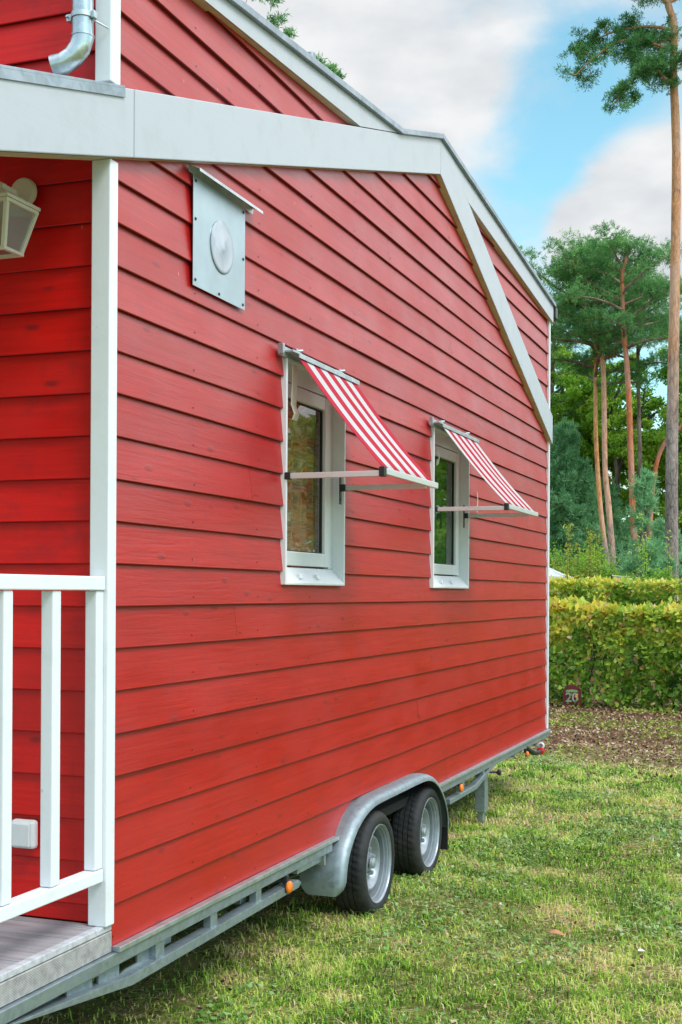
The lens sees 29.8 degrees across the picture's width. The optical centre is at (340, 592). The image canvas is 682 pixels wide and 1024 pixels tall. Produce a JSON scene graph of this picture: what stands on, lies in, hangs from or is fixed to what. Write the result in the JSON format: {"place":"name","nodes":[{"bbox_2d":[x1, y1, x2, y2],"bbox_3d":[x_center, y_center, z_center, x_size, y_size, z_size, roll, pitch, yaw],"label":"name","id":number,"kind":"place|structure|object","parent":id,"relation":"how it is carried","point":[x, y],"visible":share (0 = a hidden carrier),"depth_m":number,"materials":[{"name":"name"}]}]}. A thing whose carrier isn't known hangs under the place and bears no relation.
{"place":"outdoors","nodes":[
{"label":"outdoors","id":0,"kind":"place"},
{"bbox_2d":[20,638,681,1023],"bbox_3d":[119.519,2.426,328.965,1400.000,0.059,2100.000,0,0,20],"label":"ground","id":1,"kind":"structure","parent":0,"point":[112,1000],"depth_m":6.44,"materials":[{"name":"green plant"}]},
{"bbox_2d":[0,0,557,1023],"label":"tiny house","id":2,"kind":"structure","parent":1,"relation":"on","point":[278,312],"depth_m":5.42,"materials":[{"name":"red wood"}]},
{"bbox_2d":[280,357,345,585],"bbox_3d":[-0.148,-0.556,6.452,0.182,1.145,1.293,0,0,20],"label":"window","id":3,"kind":"structure","parent":2,"relation":"in","point":[312,544],"depth_m":6.47,"materials":[{"name":"white plastic"}]},
{"bbox_2d":[429,426,469,588],"bbox_3d":[0.717,-0.540,8.783,0.182,1.128,1.397,0,0,20],"label":"window","id":4,"kind":"structure","parent":2,"relation":"in","point":[449,541],"depth_m":8.92,"materials":[{"name":"white plastic"}]},
{"bbox_2d":[246,0,346,79],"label":"pine tree","id":5,"kind":"object","parent":1,"relation":"on","point":[289,33],"visible":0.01,"depth_m":30.30,"materials":[{"name":"green plant"}]},
{"bbox_2d":[33,695,681,1023],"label":"leaf litter","id":6,"kind":"object","parent":1,"relation":"on","point":[620,718],"visible":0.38,"depth_m":13.53,"materials":[{"name":"plant"}]},
{"bbox_2d":[172,754,681,1023],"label":"clover","id":7,"kind":"object","parent":1,"relation":"on","point":[442,928],"visible":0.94,"depth_m":7.13,"materials":[{"name":"green plant"}]},
{"bbox_2d":[548,929,564,935],"bbox_3d":[1.105,1.746,6.560,0.086,0.017,0.061,6,7,3],"label":"fallen leaf","id":8,"kind":"object","parent":1,"relation":"on","point":[554,931],"visible":1,"depth_m":6.57,"materials":[{"name":"plant"}]},
{"bbox_2d":[549,556,582,643],"bbox_3d":[5.186,0.109,31.711,2.339,3.404,2.272,0,0,20],"label":"shrub","id":9,"kind":"object","parent":1,"relation":"on","point":[556,568],"visible":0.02,"depth_m":31.61,"materials":[{"name":"green plant"}]},
{"bbox_2d":[563,685,580,706],"bbox_3d":[3.600,1.615,19.950,0.284,0.349,0.040,0,0,20],"label":"number board","id":10,"kind":"object","parent":1,"relation":"on","point":[568,690],"visible":0.98,"depth_m":19.94,"materials":[{"name":"red paint"}]},
{"bbox_2d":[549,294,608,563],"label":"pine tree","id":11,"kind":"object","parent":1,"relation":"on","point":[552,369],"visible":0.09,"depth_m":54.99,"materials":[{"name":"green plant"}]},
{"bbox_2d":[549,415,620,591],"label":"young conifer","id":12,"kind":"object","parent":1,"relation":"on","point":[576,499],"visible":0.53,"depth_m":50.40,"materials":[{"name":"green plant"}]},
{"bbox_2d":[549,532,625,594],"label":"shrub","id":13,"kind":"object","parent":1,"relation":"on","point":[581,562],"visible":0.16,"depth_m":44.08,"materials":[{"name":"green plant"}]},
{"bbox_2d":[518,225,667,574],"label":"pine tree","id":14,"kind":"object","parent":1,"relation":"on","point":[567,256],"visible":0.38,"depth_m":47.37,"materials":[{"name":"green plant"}]},
{"bbox_2d":[565,286,584,307],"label":"mistletoe","id":15,"kind":"object","parent":14,"relation":"attached to","point":[569,301],"visible":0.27,"depth_m":46.51,"materials":[{"name":"green plant"}]},
{"bbox_2d":[566,255,584,273],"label":"mistletoe","id":16,"kind":"object","parent":14,"relation":"attached to","point":[574,262],"visible":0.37,"depth_m":46.45,"materials":[{"name":"green plant"}]},
{"bbox_2d":[551,345,637,562],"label":"broadleaf tree","id":17,"kind":"object","parent":1,"relation":"on","point":[625,483],"visible":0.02,"depth_m":57.20,"materials":[{"name":"green plant"}]},
{"bbox_2d":[557,520,631,660],"bbox_3d":[5.928,0.037,30.228,2.515,3.565,2.199,0,0,20],"label":"shrub","id":18,"kind":"object","parent":1,"relation":"on","point":[589,548],"visible":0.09,"depth_m":30.37,"materials":[{"name":"green plant"}]},
{"bbox_2d":[559,479,638,575],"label":"young conifer","id":19,"kind":"object","parent":1,"relation":"on","point":[622,531],"visible":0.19,"depth_m":51.94,"materials":[{"name":"green plant"}]},
{"bbox_2d":[529,699,681,759],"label":"ground cover","id":20,"kind":"object","parent":1,"relation":"on","point":[645,709],"visible":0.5,"depth_m":17.04,"materials":[{"name":"brown soil"}]},
{"bbox_2d":[532,256,681,595],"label":"pine tree","id":21,"kind":"object","parent":1,"relation":"on","point":[639,379],"visible":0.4,"depth_m":48.49,"materials":[{"name":"green plant"}]},
{"bbox_2d":[549,593,681,712],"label":"front hedge","id":22,"kind":"object","parent":1,"relation":"on","point":[586,620],"visible":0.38,"depth_m":19.72,"materials":[{"name":"green plant"}]},
{"bbox_2d":[549,573,681,679],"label":"hedge","id":23,"kind":"object","parent":1,"relation":"on","point":[623,589],"visible":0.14,"depth_m":26.81,"materials":[{"name":"green plant"}]},
{"bbox_2d":[588,549,642,601],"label":"shrub","id":24,"kind":"object","parent":1,"relation":"on","point":[610,572],"visible":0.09,"depth_m":42.65,"materials":[{"name":"green plant"}]},
{"bbox_2d":[550,347,681,562],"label":"oak tree","id":25,"kind":"object","parent":1,"relation":"on","point":[653,439],"visible":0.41,"depth_m":53.23,"materials":[{"name":"green plant"}]},
{"bbox_2d":[554,0,681,603],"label":"pine tree","id":26,"kind":"object","parent":1,"relation":"on","point":[638,44],"visible":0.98,"depth_m":34.94,"materials":[{"name":"green plant"}]},
{"bbox_2d":[555,219,681,574],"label":"pine tree","id":27,"kind":"object","parent":1,"relation":"on","point":[659,289],"visible":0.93,"depth_m":45.18,"materials":[{"name":"green plant"}]},
{"bbox_2d":[575,260,681,554],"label":"pine tree","id":28,"kind":"object","parent":1,"relation":"on","point":[652,363],"visible":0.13,"depth_m":48.95,"materials":[{"name":"green plant"}]},
{"bbox_2d":[613,467,681,641],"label":"young conifer","id":29,"kind":"object","parent":1,"relation":"on","point":[647,500],"visible":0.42,"depth_m":34.22,"materials":[{"name":"green plant"}]},
{"bbox_2d":[620,345,681,564],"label":"broadleaf tree","id":30,"kind":"object","parent":1,"relation":"on","point":[660,491],"visible":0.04,"depth_m":55.99,"materials":[{"name":"green plant"}]},
{"bbox_2d":[624,513,681,658],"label":"shrub","id":31,"kind":"object","parent":1,"relation":"on","point":[660,574],"visible":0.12,"depth_m":33.16,"materials":[{"name":"green plant"}]},
{"bbox_2d":[630,517,681,601],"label":"young conifer","id":32,"kind":"object","parent":1,"relation":"on","point":[658,530],"visible":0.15,"depth_m":40.70,"materials":[{"name":"green plant"}]},
{"bbox_2d":[645,277,681,393],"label":"pine tree","id":33,"kind":"object","parent":1,"relation":"on","point":[664,349],"visible":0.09,"depth_m":53.96,"materials":[{"name":"green plant"}]},
{"bbox_2d":[647,305,681,539],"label":"pine tree","id":34,"kind":"object","parent":1,"relation":"on","point":[658,457],"visible":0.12,"depth_m":49.28,"materials":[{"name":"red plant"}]},
{"bbox_2d":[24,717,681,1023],"bbox_3d":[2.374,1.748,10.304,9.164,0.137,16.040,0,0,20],"label":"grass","id":35,"kind":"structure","parent":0,"point":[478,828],"depth_m":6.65,"materials":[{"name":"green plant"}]},
{"bbox_2d":[243,0,681,553],"label":"sky","id":36,"kind":"structure","parent":0,"point":[544,153],"materials":[{"name":"blue"}]},
{"bbox_2d":[549,568,572,651],"bbox_3d":[3.597,0.190,30.662,3.440,3.200,3.440,0,0,20],"label":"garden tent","id":37,"kind":"object","parent":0,"point":[554,573],"visible":0.04,"depth_m":30.39,"materials":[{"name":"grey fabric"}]},
{"bbox_2d":[610,575,648,595],"bbox_3d":[9.127,0.644,39.382,1.722,2.352,0.061,0,0,27],"label":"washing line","id":38,"kind":"object","parent":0,"point":[611,576],"visible":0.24,"depth_m":39.69,"materials":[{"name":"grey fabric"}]}
]}

